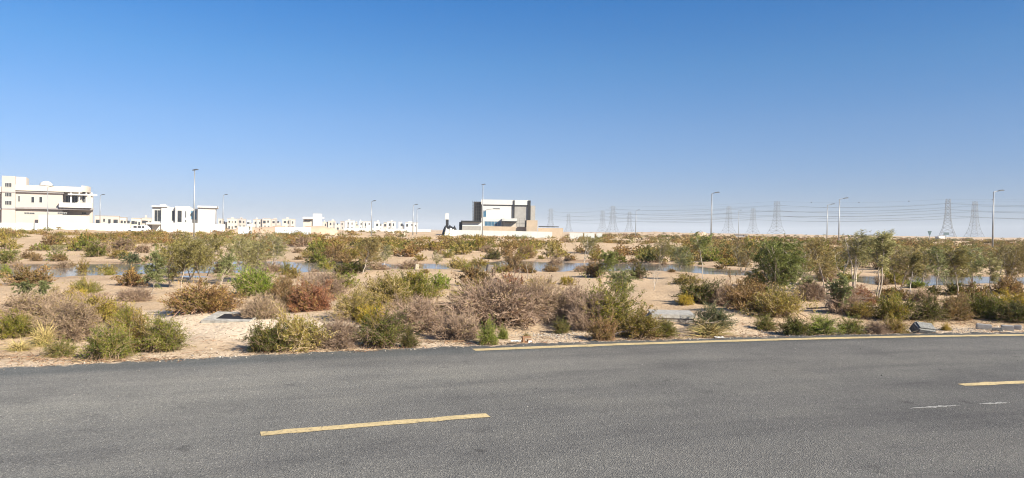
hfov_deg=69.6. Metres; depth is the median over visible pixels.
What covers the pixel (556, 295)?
shrub
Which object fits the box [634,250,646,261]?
shrub
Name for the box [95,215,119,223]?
house
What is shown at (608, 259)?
sapling tree
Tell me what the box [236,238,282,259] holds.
shrub
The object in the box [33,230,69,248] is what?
shrub
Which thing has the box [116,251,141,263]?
shrub
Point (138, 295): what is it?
shrub
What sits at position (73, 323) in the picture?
shrub
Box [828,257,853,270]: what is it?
shrub
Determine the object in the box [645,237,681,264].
tree
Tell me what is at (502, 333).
shrub
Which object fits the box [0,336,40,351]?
grass tuft
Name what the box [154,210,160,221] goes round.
window
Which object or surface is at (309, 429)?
road marking
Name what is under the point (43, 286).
shrub
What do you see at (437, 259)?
sapling tree
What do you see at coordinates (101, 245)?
shrub
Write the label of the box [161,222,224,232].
boundary wall
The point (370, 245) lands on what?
sapling tree
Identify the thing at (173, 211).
window
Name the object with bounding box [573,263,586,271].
shrub
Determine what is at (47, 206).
street lamp
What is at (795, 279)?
sapling tree
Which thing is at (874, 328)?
shrub
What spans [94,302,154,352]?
shrub
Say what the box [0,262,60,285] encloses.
shrub
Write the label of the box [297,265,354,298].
shrub
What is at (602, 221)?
pylon
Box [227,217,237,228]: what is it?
house
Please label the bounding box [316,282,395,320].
shrub
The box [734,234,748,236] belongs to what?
warehouse
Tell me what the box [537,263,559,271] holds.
shrub
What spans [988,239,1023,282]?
tree
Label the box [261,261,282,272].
shrub
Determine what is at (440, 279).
shrub
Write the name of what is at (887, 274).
shrub
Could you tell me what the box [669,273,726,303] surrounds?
shrub
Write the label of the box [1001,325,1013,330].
kerb stone
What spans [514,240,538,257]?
shrub
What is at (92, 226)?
boundary wall
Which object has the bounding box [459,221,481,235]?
annex
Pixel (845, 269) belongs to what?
tree
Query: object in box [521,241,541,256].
shrub
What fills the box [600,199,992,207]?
earth wire
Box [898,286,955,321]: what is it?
shrub
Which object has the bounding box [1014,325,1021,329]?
kerb stone
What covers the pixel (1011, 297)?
shrub
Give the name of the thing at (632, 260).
shrub
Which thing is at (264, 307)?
shrub
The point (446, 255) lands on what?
shrub
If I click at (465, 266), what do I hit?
shrub
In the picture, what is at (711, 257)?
shrub
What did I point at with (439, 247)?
shrub
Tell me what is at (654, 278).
sapling tree
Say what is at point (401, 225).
house
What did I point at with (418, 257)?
shrub
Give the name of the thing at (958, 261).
sapling tree
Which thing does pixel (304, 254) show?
shrub
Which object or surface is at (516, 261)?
shrub
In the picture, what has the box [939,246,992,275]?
tree
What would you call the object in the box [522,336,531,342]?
hollow block
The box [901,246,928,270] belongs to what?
tree
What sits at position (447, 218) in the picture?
sign tower
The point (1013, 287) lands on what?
shrub
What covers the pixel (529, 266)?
sapling tree
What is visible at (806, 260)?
shrub
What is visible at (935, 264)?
shrub
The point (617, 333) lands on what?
dead branch
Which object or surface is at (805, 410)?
road
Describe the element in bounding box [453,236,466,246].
shrub
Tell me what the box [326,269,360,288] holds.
shrub
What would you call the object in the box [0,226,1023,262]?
scrub
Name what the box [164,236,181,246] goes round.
shrub
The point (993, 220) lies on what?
street lamp
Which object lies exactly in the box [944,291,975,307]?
shrub
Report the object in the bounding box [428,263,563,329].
shrub
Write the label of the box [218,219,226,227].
house
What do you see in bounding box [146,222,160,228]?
carport
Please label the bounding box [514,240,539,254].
shrub
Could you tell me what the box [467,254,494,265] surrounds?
shrub
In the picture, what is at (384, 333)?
shrub
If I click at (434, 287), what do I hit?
shrub
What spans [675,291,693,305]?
shrub
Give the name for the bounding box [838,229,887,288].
tree
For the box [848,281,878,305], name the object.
shrub
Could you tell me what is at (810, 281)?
shrub
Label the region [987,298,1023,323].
shrub
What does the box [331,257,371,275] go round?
shrub
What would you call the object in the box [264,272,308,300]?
shrub
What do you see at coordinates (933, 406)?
road marking
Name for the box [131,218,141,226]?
house
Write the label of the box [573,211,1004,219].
power cable
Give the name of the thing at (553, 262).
shrub
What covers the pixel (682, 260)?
tree
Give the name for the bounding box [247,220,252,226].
house
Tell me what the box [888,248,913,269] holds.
shrub
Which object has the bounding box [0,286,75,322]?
shrub
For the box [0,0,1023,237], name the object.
sky
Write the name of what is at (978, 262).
sapling tree
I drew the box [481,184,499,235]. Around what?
street lamp
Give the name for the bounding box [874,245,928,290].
tree
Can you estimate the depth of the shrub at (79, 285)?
18.04 m
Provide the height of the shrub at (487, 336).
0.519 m
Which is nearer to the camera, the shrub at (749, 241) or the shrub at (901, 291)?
the shrub at (901, 291)
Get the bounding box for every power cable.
[549,203,981,212]
[554,204,1005,212]
[556,210,989,216]
[558,216,1017,220]
[565,209,1006,216]
[567,215,991,220]
[573,206,1007,216]
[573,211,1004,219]
[573,217,1003,222]
[577,212,998,219]
[577,217,999,222]
[618,214,904,217]
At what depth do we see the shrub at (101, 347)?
9.19 m
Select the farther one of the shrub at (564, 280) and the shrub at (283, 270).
the shrub at (283, 270)
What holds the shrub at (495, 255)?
on the ground
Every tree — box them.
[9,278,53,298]
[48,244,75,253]
[134,245,174,295]
[149,239,193,287]
[165,241,202,288]
[167,231,230,278]
[175,230,230,281]
[210,250,236,284]
[225,233,281,277]
[226,234,257,271]
[254,229,291,264]
[355,237,385,272]
[378,243,393,263]
[430,250,447,270]
[523,257,537,277]
[572,235,606,261]
[595,249,620,278]
[600,268,640,296]
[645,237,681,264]
[648,270,660,288]
[669,245,695,266]
[684,231,715,277]
[728,241,763,272]
[742,236,819,291]
[782,260,810,294]
[791,244,823,280]
[801,237,843,292]
[823,272,856,313]
[830,243,863,272]
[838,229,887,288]
[858,228,903,297]
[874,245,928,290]
[879,245,908,273]
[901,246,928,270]
[901,251,927,292]
[916,244,942,281]
[919,244,962,286]
[935,251,963,281]
[937,243,980,296]
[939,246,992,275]
[954,245,993,286]
[983,257,1004,292]
[985,245,1020,277]
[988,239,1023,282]
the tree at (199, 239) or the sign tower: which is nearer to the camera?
the tree at (199, 239)
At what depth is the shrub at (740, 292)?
15.13 m
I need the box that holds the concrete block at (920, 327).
[910,321,935,332]
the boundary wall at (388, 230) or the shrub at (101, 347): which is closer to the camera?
the shrub at (101, 347)
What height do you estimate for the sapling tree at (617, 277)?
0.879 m
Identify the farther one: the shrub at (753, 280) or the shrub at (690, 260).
the shrub at (690, 260)
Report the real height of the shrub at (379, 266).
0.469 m
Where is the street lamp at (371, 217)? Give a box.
[370,200,375,235]
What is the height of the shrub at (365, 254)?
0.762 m
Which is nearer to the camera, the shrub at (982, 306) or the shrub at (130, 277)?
the shrub at (982, 306)
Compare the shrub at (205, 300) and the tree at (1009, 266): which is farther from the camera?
the tree at (1009, 266)
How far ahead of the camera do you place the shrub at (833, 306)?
15.36 m
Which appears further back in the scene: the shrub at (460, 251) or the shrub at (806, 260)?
the shrub at (460, 251)
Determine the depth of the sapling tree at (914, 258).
19.51 m
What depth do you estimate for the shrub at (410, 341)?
10.41 m
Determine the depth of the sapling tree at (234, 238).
26.51 m
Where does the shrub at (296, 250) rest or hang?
on the ground
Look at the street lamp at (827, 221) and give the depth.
149.88 m
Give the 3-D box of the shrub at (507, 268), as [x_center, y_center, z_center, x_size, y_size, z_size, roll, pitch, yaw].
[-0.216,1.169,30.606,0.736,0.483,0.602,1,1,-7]
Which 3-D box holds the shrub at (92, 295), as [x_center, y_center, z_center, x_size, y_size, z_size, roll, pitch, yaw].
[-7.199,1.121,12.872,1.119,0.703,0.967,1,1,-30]
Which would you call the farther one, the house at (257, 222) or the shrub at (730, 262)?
the house at (257, 222)
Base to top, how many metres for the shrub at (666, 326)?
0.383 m
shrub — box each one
[0,231,12,241]
[0,234,23,249]
[0,243,21,263]
[0,262,12,278]
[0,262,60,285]
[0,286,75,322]
[0,306,33,339]
[8,261,23,266]
[16,310,49,337]
[20,249,38,258]
[27,289,111,343]
[28,252,42,260]
[29,243,50,250]
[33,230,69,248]
[35,282,145,323]
[37,335,78,357]
[43,250,67,260]
[46,284,68,296]
[47,232,64,241]
[49,253,70,261]
[50,259,73,267]
[62,270,105,295]
[64,238,79,250]
[68,283,93,297]
[71,229,109,250]
[71,321,159,360]
[74,256,91,271]
[75,287,133,312]
[80,239,108,256]
[89,237,117,252]
[91,262,120,271]
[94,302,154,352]
[98,269,115,274]
[106,297,140,332]
[107,231,135,250]
[108,247,128,258]
[110,265,151,287]
[112,284,157,301]
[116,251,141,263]
[133,241,155,252]
[136,311,194,352]
[158,277,246,316]
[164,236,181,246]
[210,257,238,272]
[220,261,284,296]
[231,289,290,319]
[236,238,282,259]
[238,227,261,242]
[239,310,306,353]
[256,297,340,353]
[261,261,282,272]
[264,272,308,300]
[277,258,292,274]
[277,286,299,311]
[281,276,336,313]
[285,238,295,245]
[286,263,302,278]
[290,246,303,252]
[291,232,315,246]
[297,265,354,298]
[299,249,311,257]
[305,248,329,262]
[305,309,369,350]
[306,247,332,258]
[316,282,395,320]
[317,258,335,268]
[323,245,352,260]
[324,238,348,256]
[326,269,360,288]
[329,251,357,262]
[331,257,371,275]
[341,244,361,259]
[342,243,357,250]
[351,298,390,324]
[352,297,423,348]
[356,251,374,261]
[361,271,413,309]
[365,260,391,269]
[369,269,404,287]
[372,283,446,334]
[385,240,423,256]
[388,263,451,299]
[393,259,422,268]
[399,329,426,347]
[411,244,423,249]
[411,253,427,261]
[424,237,441,250]
[426,269,450,289]
[426,295,451,316]
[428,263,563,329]
[428,307,480,340]
[429,282,445,296]
[430,243,446,253]
[440,249,455,257]
[444,254,472,269]
[445,243,481,254]
[449,279,480,302]
[451,262,490,286]
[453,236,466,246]
[458,260,473,271]
[460,236,478,252]
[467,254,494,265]
[468,234,489,250]
[474,313,501,345]
[478,242,496,252]
[482,247,501,259]
[489,264,506,272]
[496,245,513,255]
[497,323,508,338]
[498,267,525,292]
[500,243,514,250]
[500,246,524,269]
[501,262,514,271]
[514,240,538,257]
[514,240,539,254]
[516,251,529,259]
[518,261,536,272]
[519,269,569,324]
[519,271,564,295]
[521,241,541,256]
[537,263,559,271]
[540,241,570,258]
[547,258,564,264]
[547,274,590,321]
[551,316,570,333]
[559,276,576,285]
[564,287,617,330]
[565,252,577,260]
[570,268,646,332]
[573,244,586,252]
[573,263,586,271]
[581,257,606,277]
[584,244,603,252]
[584,307,623,340]
[585,248,600,260]
[608,244,629,258]
[612,253,628,263]
[614,301,670,339]
[626,261,652,279]
[628,256,638,262]
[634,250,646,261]
[635,246,668,262]
[655,315,683,338]
[668,270,703,284]
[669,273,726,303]
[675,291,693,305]
[680,252,694,265]
[689,292,739,330]
[701,248,722,261]
[704,279,733,306]
[712,263,726,268]
[715,258,738,266]
[719,268,772,311]
[735,257,752,266]
[738,271,773,287]
[740,281,818,318]
[742,235,761,248]
[752,312,779,330]
[772,315,814,335]
[787,247,819,269]
[787,280,828,301]
[795,272,819,287]
[807,312,851,334]
[813,264,839,281]
[821,284,873,314]
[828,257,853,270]
[836,271,861,280]
[836,311,870,334]
[837,234,879,267]
[841,302,876,319]
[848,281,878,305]
[861,286,925,322]
[861,317,892,334]
[871,258,891,268]
[874,275,893,284]
[874,283,908,299]
[878,313,910,333]
[881,266,909,284]
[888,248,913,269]
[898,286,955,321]
[903,277,928,287]
[905,286,943,301]
[918,283,945,295]
[930,245,953,267]
[937,291,982,321]
[939,323,951,330]
[944,279,966,295]
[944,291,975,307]
[956,281,1014,319]
[957,280,999,303]
[986,287,1023,305]
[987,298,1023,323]
[991,273,1023,293]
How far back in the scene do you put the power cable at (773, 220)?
1215.46 m
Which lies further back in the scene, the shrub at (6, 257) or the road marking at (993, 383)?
the shrub at (6, 257)
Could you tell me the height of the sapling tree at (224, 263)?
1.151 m
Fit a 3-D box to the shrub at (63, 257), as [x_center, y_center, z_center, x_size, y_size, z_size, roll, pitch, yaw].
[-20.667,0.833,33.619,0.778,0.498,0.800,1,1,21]
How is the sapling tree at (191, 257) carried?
on the ground
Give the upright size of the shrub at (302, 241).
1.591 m
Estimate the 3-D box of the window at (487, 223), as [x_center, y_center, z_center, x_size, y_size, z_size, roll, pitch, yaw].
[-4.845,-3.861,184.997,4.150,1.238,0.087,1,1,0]
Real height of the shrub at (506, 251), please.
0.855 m
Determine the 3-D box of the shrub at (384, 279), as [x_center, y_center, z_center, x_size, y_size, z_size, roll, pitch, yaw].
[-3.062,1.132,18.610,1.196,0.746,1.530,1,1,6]
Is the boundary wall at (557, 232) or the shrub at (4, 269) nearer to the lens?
the shrub at (4, 269)
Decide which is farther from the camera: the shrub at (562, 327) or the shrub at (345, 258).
the shrub at (345, 258)
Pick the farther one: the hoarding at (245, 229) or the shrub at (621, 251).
the hoarding at (245, 229)
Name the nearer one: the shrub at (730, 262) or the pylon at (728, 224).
the shrub at (730, 262)
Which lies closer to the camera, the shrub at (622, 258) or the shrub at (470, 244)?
the shrub at (622, 258)
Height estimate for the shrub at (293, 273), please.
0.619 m
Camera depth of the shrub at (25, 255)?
34.97 m
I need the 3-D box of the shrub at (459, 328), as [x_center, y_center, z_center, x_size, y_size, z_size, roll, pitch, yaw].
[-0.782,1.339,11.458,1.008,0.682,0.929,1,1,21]
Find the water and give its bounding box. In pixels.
[0,261,1023,285]
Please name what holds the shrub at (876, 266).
on the ground
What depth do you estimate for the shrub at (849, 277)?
29.34 m
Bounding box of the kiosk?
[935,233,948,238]
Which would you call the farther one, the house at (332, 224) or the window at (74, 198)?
the house at (332, 224)
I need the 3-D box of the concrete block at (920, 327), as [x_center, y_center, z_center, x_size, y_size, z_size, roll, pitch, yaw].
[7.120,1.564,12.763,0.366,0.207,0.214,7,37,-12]
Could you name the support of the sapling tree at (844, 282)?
on the ground
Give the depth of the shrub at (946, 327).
13.26 m
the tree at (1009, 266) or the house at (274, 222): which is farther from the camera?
the house at (274, 222)
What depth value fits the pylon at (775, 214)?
966.53 m
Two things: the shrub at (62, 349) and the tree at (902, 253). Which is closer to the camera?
the shrub at (62, 349)
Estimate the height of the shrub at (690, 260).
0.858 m
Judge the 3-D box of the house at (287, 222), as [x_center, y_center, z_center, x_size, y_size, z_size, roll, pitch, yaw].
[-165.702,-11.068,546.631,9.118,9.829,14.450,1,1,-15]
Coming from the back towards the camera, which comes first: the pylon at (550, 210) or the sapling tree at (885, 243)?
the pylon at (550, 210)
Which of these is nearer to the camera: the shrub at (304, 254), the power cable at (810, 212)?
the shrub at (304, 254)
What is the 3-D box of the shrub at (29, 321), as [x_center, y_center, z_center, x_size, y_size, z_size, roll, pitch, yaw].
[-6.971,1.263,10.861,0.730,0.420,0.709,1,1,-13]
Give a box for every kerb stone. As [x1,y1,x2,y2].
[976,323,991,329]
[992,327,1002,330]
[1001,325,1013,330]
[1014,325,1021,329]
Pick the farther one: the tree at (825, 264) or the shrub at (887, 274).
the shrub at (887, 274)
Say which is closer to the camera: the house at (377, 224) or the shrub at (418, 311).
the shrub at (418, 311)
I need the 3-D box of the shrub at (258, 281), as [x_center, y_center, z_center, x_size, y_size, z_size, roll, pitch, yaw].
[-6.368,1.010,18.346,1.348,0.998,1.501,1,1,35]
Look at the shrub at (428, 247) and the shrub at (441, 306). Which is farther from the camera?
the shrub at (428, 247)
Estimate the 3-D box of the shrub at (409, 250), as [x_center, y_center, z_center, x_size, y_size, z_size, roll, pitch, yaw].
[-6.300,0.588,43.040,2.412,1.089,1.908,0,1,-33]
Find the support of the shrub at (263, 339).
on the ground
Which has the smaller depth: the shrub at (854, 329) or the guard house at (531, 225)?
the shrub at (854, 329)
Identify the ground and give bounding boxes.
[0,229,1023,367]
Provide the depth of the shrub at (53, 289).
14.49 m
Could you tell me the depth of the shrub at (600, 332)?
11.37 m
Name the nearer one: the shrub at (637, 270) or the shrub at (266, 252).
the shrub at (637, 270)
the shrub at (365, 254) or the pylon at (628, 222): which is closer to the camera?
the shrub at (365, 254)
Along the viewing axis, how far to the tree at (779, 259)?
18.46 m
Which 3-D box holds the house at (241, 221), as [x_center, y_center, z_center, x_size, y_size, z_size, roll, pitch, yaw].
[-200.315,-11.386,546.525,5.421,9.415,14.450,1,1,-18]
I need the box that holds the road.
[0,331,1023,477]
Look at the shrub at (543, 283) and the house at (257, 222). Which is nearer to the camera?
the shrub at (543, 283)
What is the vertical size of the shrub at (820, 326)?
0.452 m
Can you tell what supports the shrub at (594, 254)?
on the ground
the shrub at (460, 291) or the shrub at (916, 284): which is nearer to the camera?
the shrub at (460, 291)
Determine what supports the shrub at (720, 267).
on the ground
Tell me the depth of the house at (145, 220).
349.74 m
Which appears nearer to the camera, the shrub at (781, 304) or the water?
the shrub at (781, 304)
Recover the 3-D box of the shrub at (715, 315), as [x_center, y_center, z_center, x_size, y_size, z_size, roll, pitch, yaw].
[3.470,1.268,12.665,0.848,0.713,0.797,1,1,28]
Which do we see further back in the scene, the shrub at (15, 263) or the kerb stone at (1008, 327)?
the shrub at (15, 263)
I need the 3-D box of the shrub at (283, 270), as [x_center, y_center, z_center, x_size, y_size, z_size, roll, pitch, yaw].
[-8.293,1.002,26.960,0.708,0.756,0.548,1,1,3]
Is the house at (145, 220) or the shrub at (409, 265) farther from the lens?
the house at (145, 220)
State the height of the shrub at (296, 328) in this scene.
0.825 m
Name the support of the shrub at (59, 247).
on the ground
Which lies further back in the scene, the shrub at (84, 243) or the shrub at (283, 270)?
the shrub at (84, 243)
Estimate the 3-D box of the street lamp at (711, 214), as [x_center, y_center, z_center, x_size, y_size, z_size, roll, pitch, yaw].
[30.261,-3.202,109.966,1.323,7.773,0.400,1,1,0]
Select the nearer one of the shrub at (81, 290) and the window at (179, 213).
the shrub at (81, 290)
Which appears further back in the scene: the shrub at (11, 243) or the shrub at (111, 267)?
the shrub at (11, 243)
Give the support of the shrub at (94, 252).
on the ground
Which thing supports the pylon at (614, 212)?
on the ground
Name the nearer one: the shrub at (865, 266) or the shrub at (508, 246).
the shrub at (865, 266)
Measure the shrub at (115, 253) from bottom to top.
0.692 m
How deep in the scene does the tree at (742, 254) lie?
33.61 m
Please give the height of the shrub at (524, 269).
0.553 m
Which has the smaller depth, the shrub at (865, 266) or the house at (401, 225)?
the shrub at (865, 266)
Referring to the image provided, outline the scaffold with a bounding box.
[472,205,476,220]
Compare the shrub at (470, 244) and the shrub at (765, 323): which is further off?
the shrub at (470, 244)
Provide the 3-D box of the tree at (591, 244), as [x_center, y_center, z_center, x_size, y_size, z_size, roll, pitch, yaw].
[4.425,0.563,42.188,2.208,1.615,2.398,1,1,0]
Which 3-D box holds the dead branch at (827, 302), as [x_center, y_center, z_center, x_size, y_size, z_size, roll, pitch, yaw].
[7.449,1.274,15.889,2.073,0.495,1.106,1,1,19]
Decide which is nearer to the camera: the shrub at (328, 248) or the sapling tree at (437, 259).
the sapling tree at (437, 259)
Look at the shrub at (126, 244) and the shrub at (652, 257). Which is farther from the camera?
the shrub at (126, 244)
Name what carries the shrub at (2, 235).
on the ground
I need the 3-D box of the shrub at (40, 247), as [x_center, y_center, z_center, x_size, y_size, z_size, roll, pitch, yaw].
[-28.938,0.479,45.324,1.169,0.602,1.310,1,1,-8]
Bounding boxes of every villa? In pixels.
[0,176,96,229]
[152,204,217,230]
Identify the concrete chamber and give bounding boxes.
[201,311,256,322]
[648,309,695,322]
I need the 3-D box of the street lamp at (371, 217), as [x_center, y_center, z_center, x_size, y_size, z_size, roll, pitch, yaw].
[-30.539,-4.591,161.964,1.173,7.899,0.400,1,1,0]
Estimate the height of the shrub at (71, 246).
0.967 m
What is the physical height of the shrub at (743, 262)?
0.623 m
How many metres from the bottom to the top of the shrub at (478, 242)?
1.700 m
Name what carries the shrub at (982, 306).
on the ground
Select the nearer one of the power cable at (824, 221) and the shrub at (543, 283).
the shrub at (543, 283)
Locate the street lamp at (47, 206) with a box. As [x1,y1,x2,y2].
[47,186,51,228]
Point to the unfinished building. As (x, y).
(511, 213)
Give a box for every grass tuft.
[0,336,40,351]
[24,315,63,346]
[681,316,740,338]
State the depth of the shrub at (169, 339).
9.82 m
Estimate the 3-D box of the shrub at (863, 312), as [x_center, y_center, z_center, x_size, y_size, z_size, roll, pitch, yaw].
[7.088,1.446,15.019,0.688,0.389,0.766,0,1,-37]
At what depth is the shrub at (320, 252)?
39.92 m
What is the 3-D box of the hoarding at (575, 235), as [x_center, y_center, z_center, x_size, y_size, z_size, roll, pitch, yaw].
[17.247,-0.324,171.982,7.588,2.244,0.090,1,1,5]
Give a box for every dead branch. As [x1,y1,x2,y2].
[614,318,661,334]
[676,317,721,330]
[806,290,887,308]
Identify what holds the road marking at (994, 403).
on the road
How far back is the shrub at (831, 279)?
27.02 m
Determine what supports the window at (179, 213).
in the villa at (175, 214)
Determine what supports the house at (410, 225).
on the ground
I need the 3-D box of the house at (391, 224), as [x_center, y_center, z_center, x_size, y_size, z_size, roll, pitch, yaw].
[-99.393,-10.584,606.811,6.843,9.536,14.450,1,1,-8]
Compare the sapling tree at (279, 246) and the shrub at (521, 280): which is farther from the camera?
the sapling tree at (279, 246)
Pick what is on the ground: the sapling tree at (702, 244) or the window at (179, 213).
the sapling tree at (702, 244)
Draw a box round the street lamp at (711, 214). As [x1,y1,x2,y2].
[710,192,719,241]
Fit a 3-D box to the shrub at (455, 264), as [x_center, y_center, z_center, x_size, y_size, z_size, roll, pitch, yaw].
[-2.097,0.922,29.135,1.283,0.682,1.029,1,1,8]
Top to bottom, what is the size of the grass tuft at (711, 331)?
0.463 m
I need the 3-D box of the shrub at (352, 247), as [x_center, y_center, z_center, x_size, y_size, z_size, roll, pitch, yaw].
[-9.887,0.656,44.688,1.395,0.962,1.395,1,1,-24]
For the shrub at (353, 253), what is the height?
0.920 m
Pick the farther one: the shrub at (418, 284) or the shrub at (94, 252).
the shrub at (94, 252)
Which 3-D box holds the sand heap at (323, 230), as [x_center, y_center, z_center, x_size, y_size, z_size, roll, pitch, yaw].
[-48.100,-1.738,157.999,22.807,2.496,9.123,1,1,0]
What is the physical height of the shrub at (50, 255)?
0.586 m
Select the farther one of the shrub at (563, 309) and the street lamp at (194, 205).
the street lamp at (194, 205)
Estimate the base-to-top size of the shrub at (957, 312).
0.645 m
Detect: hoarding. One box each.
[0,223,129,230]
[238,226,251,233]
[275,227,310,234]
[452,230,551,237]
[570,233,601,238]
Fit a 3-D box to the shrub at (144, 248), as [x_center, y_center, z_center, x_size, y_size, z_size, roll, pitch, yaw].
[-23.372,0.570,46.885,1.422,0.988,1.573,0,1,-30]
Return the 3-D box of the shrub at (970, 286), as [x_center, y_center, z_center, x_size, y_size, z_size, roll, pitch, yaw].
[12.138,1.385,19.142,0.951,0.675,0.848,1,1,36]
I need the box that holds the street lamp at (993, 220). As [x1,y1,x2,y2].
[992,190,1004,246]
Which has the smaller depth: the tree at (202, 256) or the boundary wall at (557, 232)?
the tree at (202, 256)
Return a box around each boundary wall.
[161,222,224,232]
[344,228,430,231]
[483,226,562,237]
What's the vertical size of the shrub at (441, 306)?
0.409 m
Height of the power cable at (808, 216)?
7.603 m
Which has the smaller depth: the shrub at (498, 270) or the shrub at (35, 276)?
the shrub at (35, 276)
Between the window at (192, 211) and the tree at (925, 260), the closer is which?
the tree at (925, 260)
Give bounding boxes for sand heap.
[231,225,341,235]
[442,225,456,234]
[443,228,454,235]
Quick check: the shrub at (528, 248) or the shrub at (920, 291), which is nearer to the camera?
the shrub at (920, 291)
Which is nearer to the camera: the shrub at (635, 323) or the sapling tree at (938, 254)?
the shrub at (635, 323)
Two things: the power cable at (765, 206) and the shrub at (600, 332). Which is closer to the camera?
the shrub at (600, 332)
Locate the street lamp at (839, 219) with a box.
[838,197,847,241]
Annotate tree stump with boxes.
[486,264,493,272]
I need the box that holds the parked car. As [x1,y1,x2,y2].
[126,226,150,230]
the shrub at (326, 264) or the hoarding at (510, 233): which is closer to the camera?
the shrub at (326, 264)
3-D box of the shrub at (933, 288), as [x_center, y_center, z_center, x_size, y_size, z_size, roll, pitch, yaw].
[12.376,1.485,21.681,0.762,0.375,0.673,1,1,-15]
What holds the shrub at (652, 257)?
on the ground
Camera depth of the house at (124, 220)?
339.89 m
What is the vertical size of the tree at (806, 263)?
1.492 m
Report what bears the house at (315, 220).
on the ground
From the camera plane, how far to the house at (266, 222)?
519.87 m
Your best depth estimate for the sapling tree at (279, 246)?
33.81 m
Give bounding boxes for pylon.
[547,209,554,227]
[564,214,571,231]
[599,210,607,232]
[605,206,618,232]
[626,212,633,231]
[722,206,734,232]
[745,209,758,233]
[769,201,784,233]
[939,199,956,236]
[964,201,984,236]
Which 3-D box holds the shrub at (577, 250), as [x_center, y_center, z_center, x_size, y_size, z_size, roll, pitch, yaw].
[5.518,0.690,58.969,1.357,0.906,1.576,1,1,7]
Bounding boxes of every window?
[72,196,77,202]
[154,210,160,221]
[172,210,174,220]
[177,210,181,221]
[191,210,196,219]
[485,221,500,225]
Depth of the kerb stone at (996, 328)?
13.31 m
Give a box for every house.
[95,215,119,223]
[120,217,130,227]
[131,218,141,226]
[142,215,151,225]
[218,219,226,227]
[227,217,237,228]
[238,217,245,226]
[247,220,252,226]
[253,218,261,226]
[262,218,270,226]
[271,218,280,226]
[282,217,294,226]
[303,214,323,226]
[328,219,339,229]
[340,221,344,229]
[346,219,354,227]
[363,221,370,229]
[374,220,383,227]
[387,220,395,228]
[399,222,403,228]
[405,221,417,229]
[525,220,537,231]
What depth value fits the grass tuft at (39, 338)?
10.23 m
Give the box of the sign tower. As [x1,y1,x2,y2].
[445,213,448,226]
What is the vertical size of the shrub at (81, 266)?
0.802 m
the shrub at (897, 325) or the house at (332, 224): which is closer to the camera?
the shrub at (897, 325)
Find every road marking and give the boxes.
[260,413,489,435]
[473,334,1023,350]
[911,405,955,408]
[960,381,1023,385]
[979,402,1009,403]
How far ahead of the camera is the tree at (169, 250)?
20.41 m
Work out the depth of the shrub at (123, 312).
11.78 m
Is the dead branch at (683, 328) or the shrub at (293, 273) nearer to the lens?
the dead branch at (683, 328)
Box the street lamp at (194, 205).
[192,169,198,236]
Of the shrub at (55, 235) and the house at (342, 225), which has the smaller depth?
the shrub at (55, 235)
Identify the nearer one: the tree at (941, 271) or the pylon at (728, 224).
the tree at (941, 271)
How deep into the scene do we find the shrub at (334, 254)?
38.99 m
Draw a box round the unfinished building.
[473,199,534,229]
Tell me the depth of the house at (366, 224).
599.85 m
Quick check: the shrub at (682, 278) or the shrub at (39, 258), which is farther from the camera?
the shrub at (39, 258)
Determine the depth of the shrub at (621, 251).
47.04 m
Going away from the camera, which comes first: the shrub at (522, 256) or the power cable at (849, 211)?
the shrub at (522, 256)
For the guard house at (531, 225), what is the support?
on the ground
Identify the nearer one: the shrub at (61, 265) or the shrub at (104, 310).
the shrub at (104, 310)
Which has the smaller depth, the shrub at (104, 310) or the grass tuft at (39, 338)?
the grass tuft at (39, 338)
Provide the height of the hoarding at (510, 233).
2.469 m
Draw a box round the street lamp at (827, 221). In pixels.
[826,203,833,239]
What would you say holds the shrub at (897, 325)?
on the ground
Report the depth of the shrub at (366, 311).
12.75 m
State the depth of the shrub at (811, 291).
18.36 m
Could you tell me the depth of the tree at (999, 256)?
32.75 m
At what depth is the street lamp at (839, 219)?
124.88 m
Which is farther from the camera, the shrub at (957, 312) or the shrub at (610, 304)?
the shrub at (957, 312)
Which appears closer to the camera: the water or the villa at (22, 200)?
the water
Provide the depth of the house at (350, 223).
589.96 m

